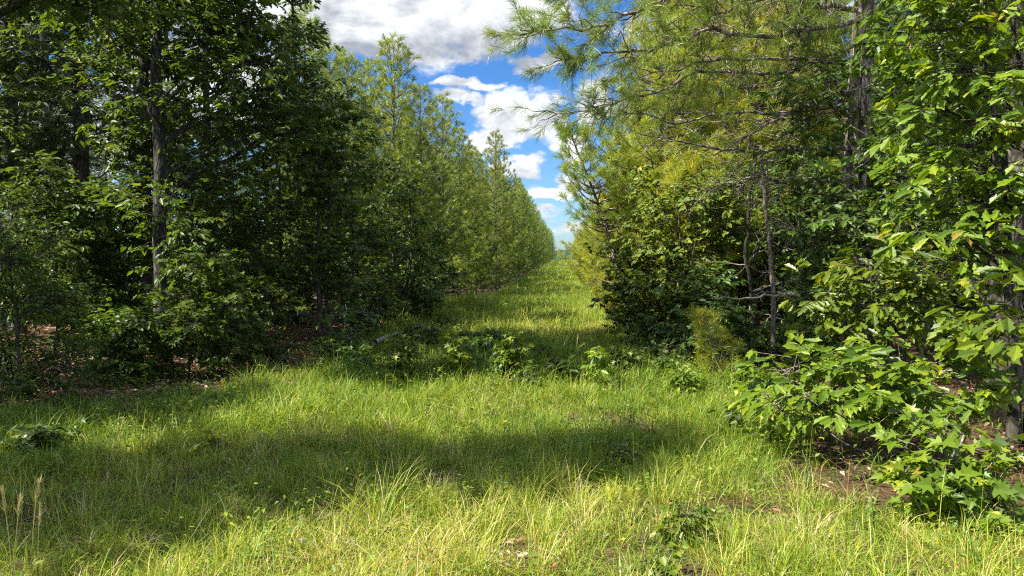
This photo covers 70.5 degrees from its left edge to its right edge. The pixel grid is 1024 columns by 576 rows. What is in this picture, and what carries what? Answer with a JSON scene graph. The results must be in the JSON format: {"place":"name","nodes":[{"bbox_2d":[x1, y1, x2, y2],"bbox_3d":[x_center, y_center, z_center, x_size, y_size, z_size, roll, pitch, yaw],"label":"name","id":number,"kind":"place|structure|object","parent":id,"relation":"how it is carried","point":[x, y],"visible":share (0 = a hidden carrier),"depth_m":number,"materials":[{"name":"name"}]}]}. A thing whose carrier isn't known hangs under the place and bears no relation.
{"place":"outdoors","nodes":[
{"label":"outdoors","id":0,"kind":"place"},
{"bbox_2d":[0,0,1007,250],"label":"sky","id":1,"kind":"structure","parent":0,"point":[445,32],"materials":[{"name":"blue"}]},
{"bbox_2d":[0,261,1023,575],"bbox_3d":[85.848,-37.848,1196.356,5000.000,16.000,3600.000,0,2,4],"label":"ground","id":2,"kind":"structure","parent":0,"point":[752,513],"depth_m":5.23,"materials":[{"name":"green plant"}]},
{"bbox_2d":[0,4,60,207],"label":"oak tree","id":3,"kind":"object","parent":2,"relation":"on","point":[4,58],"visible":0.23,"depth_m":12.96,"materials":[{"name":"green plant"}]},
{"bbox_2d":[0,89,61,365],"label":"evergreen shrub","id":4,"kind":"object","parent":2,"relation":"on","point":[4,196],"visible":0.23,"depth_m":8.83,"materials":[{"name":"green plant"}]},
{"bbox_2d":[0,418,85,455],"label":"sapling","id":5,"kind":"object","parent":2,"relation":"on","point":[32,437],"visible":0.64,"depth_m":5.87,"materials":[{"name":"green plant"}]},
{"bbox_2d":[0,13,102,316],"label":"oak tree","id":6,"kind":"object","parent":2,"relation":"on","point":[67,114],"visible":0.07,"depth_m":16.98,"materials":[{"name":"green plant"}]},
{"bbox_2d":[3,10,104,207],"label":"pine tree","id":7,"kind":"object","parent":2,"relation":"on","point":[57,108],"visible":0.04,"depth_m":17.34,"materials":[{"name":"green plant"}]},
{"bbox_2d":[0,0,117,333],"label":"pine tree","id":8,"kind":"object","parent":2,"relation":"on","point":[11,156],"visible":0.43,"depth_m":13.07,"materials":[{"name":"green plant"}]},
{"bbox_2d":[17,387,106,414],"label":"sapling","id":9,"kind":"object","parent":2,"relation":"on","point":[52,398],"visible":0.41,"depth_m":7.56,"materials":[{"name":"green plant"}]},
{"bbox_2d":[0,198,127,407],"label":"evergreen shrub","id":10,"kind":"object","parent":2,"relation":"on","point":[37,303],"visible":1,"depth_m":7.91,"materials":[{"name":"green plant"}]},
{"bbox_2d":[0,144,135,345],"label":"sapling","id":11,"kind":"object","parent":2,"relation":"on","point":[51,191],"visible":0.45,"depth_m":11.14,"materials":[{"name":"green plant"}]},
{"bbox_2d":[0,1,139,323],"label":"pine tree","id":12,"kind":"object","parent":2,"relation":"on","point":[65,88],"visible":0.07,"depth_m":16.59,"materials":[{"name":"green plant"}]},
{"bbox_2d":[29,214,140,341],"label":"sapling","id":13,"kind":"object","parent":2,"relation":"on","point":[94,245],"visible":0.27,"depth_m":11.86,"materials":[{"name":"green plant"}]},
{"bbox_2d":[0,0,173,42],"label":"oak tree","id":14,"kind":"object","parent":2,"relation":"on","point":[106,11],"visible":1,"depth_m":8.31,"materials":[{"name":"green plant"}]},
{"bbox_2d":[0,0,197,333],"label":"oak tree","id":15,"kind":"object","parent":2,"relation":"on","point":[79,162],"visible":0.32,"depth_m":12.92,"materials":[{"name":"green plant"}]},
{"bbox_2d":[43,296,175,367],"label":"sapling","id":16,"kind":"object","parent":2,"relation":"on","point":[88,329],"visible":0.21,"depth_m":9.97,"materials":[{"name":"green plant"}]},
{"bbox_2d":[38,162,189,324],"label":"sapling","id":17,"kind":"object","parent":2,"relation":"on","point":[119,301],"visible":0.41,"depth_m":11.74,"materials":[{"name":"green plant"}]},
{"bbox_2d":[50,0,208,347],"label":"oak tree","id":18,"kind":"object","parent":2,"relation":"on","point":[126,147],"visible":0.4,"depth_m":11.80,"materials":[{"name":"green plant"}]},
{"bbox_2d":[72,32,198,287],"bbox_3d":[-11.055,-4.073,21.053,3.490,9.483,3.713,0,2,0],"label":"pine tree","id":19,"kind":"object","parent":2,"relation":"on","point":[109,176],"visible":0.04,"depth_m":20.73,"materials":[{"name":"green plant"}]},
{"bbox_2d":[84,292,191,384],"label":"sapling","id":20,"kind":"object","parent":2,"relation":"on","point":[134,332],"visible":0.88,"depth_m":9.44,"materials":[{"name":"green plant"}]},
{"bbox_2d":[129,381,208,400],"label":"sapling","id":21,"kind":"object","parent":2,"relation":"on","point":[177,390],"visible":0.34,"depth_m":8.58,"materials":[{"name":"green plant"}]},
{"bbox_2d":[0,0,353,362],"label":"oak tree","id":22,"kind":"object","parent":2,"relation":"on","point":[238,43],"visible":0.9,"depth_m":10.86,"materials":[{"name":"green plant"}]},
{"bbox_2d":[138,20,230,264],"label":"pine tree","id":23,"kind":"object","parent":2,"relation":"on","point":[189,97],"visible":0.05,"depth_m":23.14,"materials":[{"name":"green plant"}]},
{"bbox_2d":[151,146,245,322],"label":"sapling","id":24,"kind":"object","parent":2,"relation":"on","point":[199,210],"visible":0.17,"depth_m":13.93,"materials":[{"name":"green plant"}]},
{"bbox_2d":[130,247,274,378],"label":"sapling","id":25,"kind":"object","parent":2,"relation":"on","point":[194,302],"visible":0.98,"depth_m":9.84,"materials":[{"name":"green plant"}]},
{"bbox_2d":[150,0,265,322],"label":"oak tree","id":26,"kind":"object","parent":2,"relation":"on","point":[208,125],"visible":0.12,"depth_m":14.97,"materials":[{"name":"green plant"}]},
{"bbox_2d":[167,173,298,346],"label":"sapling","id":27,"kind":"object","parent":2,"relation":"on","point":[239,241],"visible":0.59,"depth_m":12.71,"materials":[{"name":"green plant"}]},
{"bbox_2d":[180,200,312,327],"bbox_3d":[-6.249,-0.441,17.287,3.249,3.406,3.375,0,2,10],"label":"understory bush","id":28,"kind":"object","parent":2,"relation":"on","point":[271,248],"visible":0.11,"depth_m":16.77,"materials":[{"name":"green plant"}]},
{"bbox_2d":[202,272,316,363],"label":"sapling","id":29,"kind":"object","parent":2,"relation":"on","point":[258,299],"visible":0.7,"depth_m":11.06,"materials":[{"name":"green plant"}]},
{"bbox_2d":[232,228,316,324],"bbox_3d":[-5.495,-0.126,17.343,2.524,2.646,2.622,0,2,4],"label":"understory bush","id":30,"kind":"object","parent":2,"relation":"on","point":[296,319],"visible":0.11,"depth_m":17.32,"materials":[{"name":"green plant"}]},
{"bbox_2d":[209,76,344,335],"bbox_3d":[-4.638,-1.638,14.838,2.565,5.335,2.667,2,3,43],"label":"sapling","id":31,"kind":"object","parent":2,"relation":"on","point":[265,169],"visible":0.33,"depth_m":14.61,"materials":[{"name":"green plant"}]},
{"bbox_2d":[251,0,334,322],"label":"oak tree","id":32,"kind":"object","parent":2,"relation":"on","point":[305,73],"visible":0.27,"depth_m":17.71,"materials":[{"name":"green plant"}]},
{"bbox_2d":[225,81,393,349],"bbox_3d":[-3.826,-1.343,13.211,3.154,4.972,2.072,0,2,4],"label":"sapling","id":33,"kind":"object","parent":2,"relation":"on","point":[319,189],"visible":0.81,"depth_m":13.13,"materials":[{"name":"green plant"}]},
{"bbox_2d":[256,0,371,314],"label":"pine tree","id":34,"kind":"object","parent":2,"relation":"on","point":[321,50],"visible":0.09,"depth_m":19.24,"materials":[{"name":"green plant"}]},
{"bbox_2d":[274,44,385,302],"bbox_3d":[-6.103,-3.866,24.295,4.441,8.806,4.214,0,2,-7],"label":"pine tree","id":35,"kind":"object","parent":2,"relation":"on","point":[327,50],"visible":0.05,"depth_m":24.17,"materials":[{"name":"green plant"}]},
{"bbox_2d":[312,336,352,365],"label":"sapling","id":36,"kind":"object","parent":2,"relation":"on","point":[327,345],"visible":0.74,"depth_m":11.22,"materials":[{"name":"green plant"}]},
{"bbox_2d":[314,297,381,355],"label":"sapling","id":37,"kind":"object","parent":2,"relation":"on","point":[339,335],"visible":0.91,"depth_m":12.03,"materials":[{"name":"green plant"}]},
{"bbox_2d":[292,122,406,326],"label":"sapling","id":38,"kind":"object","parent":2,"relation":"on","point":[369,234],"visible":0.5,"depth_m":15.65,"materials":[{"name":"green plant"}]},
{"bbox_2d":[301,49,410,299],"bbox_3d":[-4.605,-3.089,20.828,3.549,7.417,3.741,-1,2,-15],"label":"pine tree","id":39,"kind":"object","parent":2,"relation":"on","point":[367,99],"visible":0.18,"depth_m":20.61,"materials":[{"name":"green plant"}]},
{"bbox_2d":[314,268,409,337],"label":"bush","id":40,"kind":"object","parent":2,"relation":"on","point":[379,295],"visible":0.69,"depth_m":14.29,"materials":[{"name":"green plant"}]},
{"bbox_2d":[338,343,387,374],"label":"sapling","id":41,"kind":"object","parent":2,"relation":"on","point":[362,351],"visible":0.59,"depth_m":10.38,"materials":[{"name":"green plant"}]},
{"bbox_2d":[341,57,430,292],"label":"pine tree","id":42,"kind":"object","parent":2,"relation":"on","point":[369,64],"visible":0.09,"depth_m":25.94,"materials":[{"name":"green plant"}]},
{"bbox_2d":[335,174,446,321],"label":"sapling","id":43,"kind":"object","parent":2,"relation":"on","point":[403,194],"visible":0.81,"depth_m":17.64,"materials":[{"name":"green plant"}]},
{"bbox_2d":[345,31,451,304],"bbox_3d":[-3.912,-3.767,23.237,4.078,8.729,3.897,0,2,4],"label":"pine tree","id":44,"kind":"object","parent":2,"relation":"on","point":[392,144],"visible":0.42,"depth_m":22.80,"materials":[{"name":"green plant"}]},
{"bbox_2d":[375,334,426,387],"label":"sapling","id":45,"kind":"object","parent":2,"relation":"on","point":[398,360],"visible":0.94,"depth_m":9.10,"materials":[{"name":"green plant"}]},
{"bbox_2d":[386,265,450,320],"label":"bush","id":46,"kind":"object","parent":2,"relation":"on","point":[418,281],"visible":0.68,"depth_m":18.02,"materials":[{"name":"green plant"}]},
{"bbox_2d":[386,223,469,307],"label":"sapling","id":47,"kind":"object","parent":2,"relation":"on","point":[438,258],"visible":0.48,"depth_m":20.76,"materials":[{"name":"green plant"}]},
{"bbox_2d":[387,81,470,291],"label":"pine tree","id":48,"kind":"object","parent":2,"relation":"on","point":[433,128],"visible":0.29,"depth_m":27.01,"materials":[{"name":"green plant"}]},
{"bbox_2d":[416,323,444,350],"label":"sapling","id":49,"kind":"object","parent":2,"relation":"on","point":[430,331],"visible":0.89,"depth_m":12.64,"materials":[{"name":"green plant"}]},
{"bbox_2d":[407,91,487,298],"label":"pine tree","id":50,"kind":"object","parent":2,"relation":"on","point":[470,266],"visible":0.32,"depth_m":30.98,"materials":[{"name":"green plant"}]},
{"bbox_2d":[437,326,476,381],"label":"sapling","id":51,"kind":"object","parent":2,"relation":"on","point":[451,359],"visible":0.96,"depth_m":8.96,"materials":[{"name":"green plant"}]},
{"bbox_2d":[426,126,495,295],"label":"pine tree","id":52,"kind":"object","parent":2,"relation":"on","point":[482,237],"visible":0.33,"depth_m":34.96,"materials":[{"name":"green plant"}]},
{"bbox_2d":[448,146,503,294],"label":"pine tree","id":53,"kind":"object","parent":2,"relation":"on","point":[480,187],"visible":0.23,"depth_m":39.02,"materials":[{"name":"green plant"}]},
{"bbox_2d":[464,151,498,295],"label":"pine tree","id":54,"kind":"object","parent":2,"relation":"on","point":[494,234],"visible":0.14,"depth_m":40.80,"materials":[{"name":"green plant"}]},
{"bbox_2d":[465,334,497,356],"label":"sapling","id":55,"kind":"object","parent":2,"relation":"on","point":[489,341],"visible":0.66,"depth_m":11.52,"materials":[{"name":"green plant"}]},
{"bbox_2d":[482,164,517,289],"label":"pine tree","id":56,"kind":"object","parent":2,"relation":"on","point":[499,250],"visible":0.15,"depth_m":47.52,"materials":[{"name":"green plant"}]},
{"bbox_2d":[476,128,525,291],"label":"pine tree","id":57,"kind":"object","parent":2,"relation":"on","point":[507,234],"visible":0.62,"depth_m":43.80,"materials":[{"name":"green plant"}]},
{"bbox_2d":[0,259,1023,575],"bbox_3d":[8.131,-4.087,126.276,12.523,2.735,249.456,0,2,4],"label":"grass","id":58,"kind":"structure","parent":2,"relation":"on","point":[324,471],"depth_m":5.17,"materials":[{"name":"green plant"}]},
{"bbox_2d":[0,297,1023,575],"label":"weeds","id":59,"kind":"object","parent":2,"relation":"on","point":[496,317],"visible":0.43,"depth_m":5.10,"materials":[{"name":"green plant"}]},
{"bbox_2d":[0,310,1023,575],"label":"leaf litter","id":60,"kind":"object","parent":2,"relation":"on","point":[520,542],"visible":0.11,"depth_m":6.05,"materials":[{"name":"plant"}]},
{"bbox_2d":[491,331,535,384],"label":"sapling","id":61,"kind":"object","parent":2,"relation":"on","point":[521,348],"visible":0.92,"depth_m":9.10,"materials":[{"name":"green plant"}]},
{"bbox_2d":[513,188,532,277],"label":"pine tree","id":62,"kind":"object","parent":2,"relation":"on","point":[528,252],"visible":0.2,"depth_m":65.63,"materials":[{"name":"green plant"}]},
{"bbox_2d":[509,176,538,276],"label":"pine tree","id":63,"kind":"object","parent":2,"relation":"on","point":[518,186],"visible":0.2,"depth_m":68.85,"materials":[{"name":"green plant"}]},
{"bbox_2d":[509,359,544,391],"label":"sapling","id":64,"kind":"object","parent":2,"relation":"on","point":[528,377],"visible":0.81,"depth_m":8.65,"materials":[{"name":"green plant"}]},
{"bbox_2d":[553,355,589,383],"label":"sapling","id":65,"kind":"object","parent":2,"relation":"on","point":[574,372],"visible":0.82,"depth_m":9.45,"materials":[{"name":"green plant"}]},
{"bbox_2d":[556,193,608,295],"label":"pine tree","id":66,"kind":"object","parent":2,"relation":"on","point":[579,257],"visible":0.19,"depth_m":37.55,"materials":[{"name":"green plant"}]},
{"bbox_2d":[549,117,645,331],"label":"pine tree","id":67,"kind":"object","parent":2,"relation":"on","point":[601,212],"visible":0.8,"depth_m":15.19,"materials":[{"name":"green plant"}]},
{"bbox_2d":[580,346,615,388],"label":"sapling","id":68,"kind":"object","parent":2,"relation":"on","point":[604,364],"visible":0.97,"depth_m":8.81,"materials":[{"name":"green plant"}]},
{"bbox_2d":[583,115,648,280],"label":"pine tree","id":69,"kind":"object","parent":2,"relation":"on","point":[592,198],"visible":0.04,"depth_m":28.50,"materials":[{"name":"green plant"}]},
{"bbox_2d":[589,430,643,472],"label":"sapling","id":70,"kind":"object","parent":2,"relation":"on","point":[618,446],"visible":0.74,"depth_m":5.56,"materials":[{"name":"green plant"}]},
{"bbox_2d":[593,345,652,378],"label":"sapling","id":71,"kind":"object","parent":2,"relation":"on","point":[627,357],"visible":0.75,"depth_m":9.72,"materials":[{"name":"green plant"}]},
{"bbox_2d":[580,152,688,322],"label":"pine tree","id":72,"kind":"object","parent":2,"relation":"on","point":[601,275],"visible":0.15,"depth_m":16.16,"materials":[{"name":"green plant"}]},
{"bbox_2d":[626,541,689,575],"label":"sapling","id":73,"kind":"object","parent":2,"relation":"on","point":[654,557],"visible":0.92,"depth_m":3.64,"materials":[{"name":"green plant"}]},
{"bbox_2d":[578,0,741,245],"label":"pine tree","id":74,"kind":"object","parent":2,"relation":"on","point":[625,146],"visible":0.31,"depth_m":14.72,"materials":[{"name":"green plant"}]},
{"bbox_2d":[634,343,691,369],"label":"sapling","id":75,"kind":"object","parent":2,"relation":"on","point":[656,352],"visible":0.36,"depth_m":10.06,"materials":[{"name":"green plant"}]},
{"bbox_2d":[584,238,749,359],"bbox_3d":[2.471,0.190,12.075,1.851,2.125,3.120,-2,3,-40],"label":"thicket bush","id":76,"kind":"object","parent":2,"relation":"on","point":[666,297],"visible":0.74,"depth_m":12.24,"materials":[{"name":"green plant"}]},
{"bbox_2d":[475,0,874,366],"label":"pine tree","id":77,"kind":"object","parent":2,"relation":"on","point":[862,11],"visible":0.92,"depth_m":9.57,"materials":[{"name":"green plant"}]},
{"bbox_2d":[646,362,709,397],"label":"sapling","id":78,"kind":"object","parent":2,"relation":"on","point":[683,378],"visible":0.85,"depth_m":8.45,"materials":[{"name":"green plant"}]},
{"bbox_2d":[650,496,717,553],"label":"sapling","id":79,"kind":"object","parent":2,"relation":"on","point":[704,509],"visible":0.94,"depth_m":4.08,"materials":[{"name":"green plant"}]},
{"bbox_2d":[603,163,773,352],"bbox_3d":[2.827,-0.444,11.996,2.859,3.370,1.610,1,3,34],"label":"vine thicket","id":80,"kind":"object","parent":2,"relation":"on","point":[724,238],"visible":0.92,"depth_m":11.82,"materials":[{"name":"green plant"}]},
{"bbox_2d":[631,255,755,368],"bbox_3d":[2.728,0.412,10.705,1.796,1.804,1.554,-2,3,-43],"label":"thicket bush","id":81,"kind":"object","parent":2,"relation":"on","point":[700,271],"visible":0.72,"depth_m":10.72,"materials":[{"name":"green plant"}]},
{"bbox_2d":[617,144,783,342],"bbox_3d":[3.328,-0.722,12.982,2.980,3.683,3.203,0,2,4],"label":"pine tree","id":82,"kind":"object","parent":2,"relation":"on","point":[691,164],"visible":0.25,"depth_m":12.52,"materials":[{"name":"green plant"}]},
{"bbox_2d":[613,0,793,302],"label":"pine tree","id":83,"kind":"object","parent":2,"relation":"on","point":[688,117],"visible":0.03,"depth_m":15.82,"materials":[{"name":"green plant"}]},
{"bbox_2d":[685,304,747,377],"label":"pine seedling","id":84,"kind":"object","parent":2,"relation":"on","point":[700,332],"visible":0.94,"depth_m":9.72,"materials":[{"name":"green plant"}]},
{"bbox_2d":[706,408,762,431],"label":"sapling","id":85,"kind":"object","parent":2,"relation":"on","point":[738,417],"visible":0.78,"depth_m":6.86,"materials":[{"name":"green plant"}]},
{"bbox_2d":[707,359,767,393],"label":"sapling","id":86,"kind":"object","parent":2,"relation":"on","point":[734,376],"visible":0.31,"depth_m":8.41,"materials":[{"name":"green plant"}]},
{"bbox_2d":[644,0,844,326],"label":"pine tree","id":87,"kind":"object","parent":2,"relation":"on","point":[756,138],"visible":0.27,"depth_m":14.44,"materials":[{"name":"green plant"}]},
{"bbox_2d":[698,136,806,367],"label":"dead tree","id":88,"kind":"object","parent":2,"relation":"on","point":[747,266],"visible":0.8,"depth_m":10.94,"materials":[{"name":"grey wood"}]},
{"bbox_2d":[705,145,816,373],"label":"dead tree","id":89,"kind":"object","parent":2,"relation":"on","point":[770,240],"visible":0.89,"depth_m":10.34,"materials":[{"name":"grey wood"}]},
{"bbox_2d":[737,422,802,446],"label":"sapling","id":90,"kind":"object","parent":2,"relation":"on","point":[763,426],"visible":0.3,"depth_m":6.50,"materials":[{"name":"green plant"}]},
{"bbox_2d":[708,302,856,372],"bbox_3d":[3.985,0.758,10.529,2.550,1.127,1.381,0,2,-7],"label":"thicket bush","id":91,"kind":"object","parent":2,"relation":"on","point":[753,340],"visible":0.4,"depth_m":10.41,"materials":[{"name":"green plant"}]},
{"bbox_2d":[712,157,881,356],"bbox_3d":[4.654,-0.493,12.304,2.939,3.552,2.034,0,2,4],"label":"thicket bush","id":92,"kind":"object","parent":2,"relation":"on","point":[755,277],"visible":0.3,"depth_m":12.21,"materials":[{"name":"green plant"}]},
{"bbox_2d":[714,0,881,314],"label":"pine tree","id":93,"kind":"object","parent":2,"relation":"on","point":[829,110],"visible":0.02,"depth_m":17.77,"materials":[{"name":"green plant"}]},
{"bbox_2d":[672,142,924,348],"bbox_3d":[4.953,-0.508,12.989,4.377,4.179,2.813,0,2,4],"label":"thicket bush","id":94,"kind":"object","parent":2,"relation":"on","point":[811,171],"visible":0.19,"depth_m":12.56,"materials":[{"name":"green plant"}]},
{"bbox_2d":[767,310,833,376],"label":"shrub","id":95,"kind":"object","parent":2,"relation":"on","point":[801,322],"visible":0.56,"depth_m":10.10,"materials":[{"name":"green plant"}]},
{"bbox_2d":[763,261,847,360],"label":"cedar tree","id":96,"kind":"object","parent":2,"relation":"on","point":[808,282],"visible":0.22,"depth_m":11.08,"materials":[{"name":"green plant"}]},
{"bbox_2d":[722,0,908,303],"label":"pine tree","id":97,"kind":"object","parent":2,"relation":"on","point":[839,42],"visible":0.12,"depth_m":15.17,"materials":[{"name":"green plant"}]},
{"bbox_2d":[751,0,963,365],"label":"oak tree","id":98,"kind":"object","parent":2,"relation":"on","point":[824,227],"visible":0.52,"depth_m":9.81,"materials":[{"name":"green plant"}]},
{"bbox_2d":[722,326,1020,457],"bbox_3d":[2.696,0.855,5.737,2.183,1.103,1.576,2,3,34],"label":"oak sapling","id":99,"kind":"object","parent":2,"relation":"on","point":[888,392],"visible":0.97,"depth_m":5.59,"materials":[{"name":"green plant"}]},
{"bbox_2d":[778,222,1023,420],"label":"oak sapling","id":100,"kind":"object","parent":2,"relation":"on","point":[898,277],"visible":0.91,"depth_m":7.00,"materials":[{"name":"green plant"}]},
{"bbox_2d":[817,0,1010,333],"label":"pine tree","id":101,"kind":"object","parent":2,"relation":"on","point":[876,74],"visible":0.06,"depth_m":14.05,"materials":[{"name":"green plant"}]},
{"bbox_2d":[837,0,1023,385],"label":"oak tree","id":102,"kind":"object","parent":2,"relation":"on","point":[852,159],"visible":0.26,"depth_m":8.50,"materials":[{"name":"green plant"}]},
{"bbox_2d":[856,0,1023,448],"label":"oak tree","id":103,"kind":"object","parent":2,"relation":"on","point":[1009,249],"visible":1,"depth_m":5.83,"materials":[{"name":"green plant"}]},
{"bbox_2d":[870,399,1023,548],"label":"sweetgum sapling","id":104,"kind":"object","parent":2,"relation":"on","point":[922,482],"visible":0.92,"depth_m":4.32,"materials":[{"name":"green plant"}]},
{"bbox_2d":[912,286,984,372],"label":"shrub","id":105,"kind":"object","parent":2,"relation":"on","point":[973,304],"visible":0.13,"depth_m":10.08,"materials":[{"name":"green plant"}]},
{"bbox_2d":[882,0,1023,404],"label":"pine tree","id":106,"kind":"object","parent":2,"relation":"on","point":[1015,155],"visible":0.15,"depth_m":7.71,"materials":[{"name":"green plant"}]},
{"bbox_2d":[924,266,1023,402],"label":"oak sapling","id":107,"kind":"object","parent":2,"relation":"on","point":[962,340],"visible":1,"depth_m":5.07,"materials":[{"name":"green plant"}]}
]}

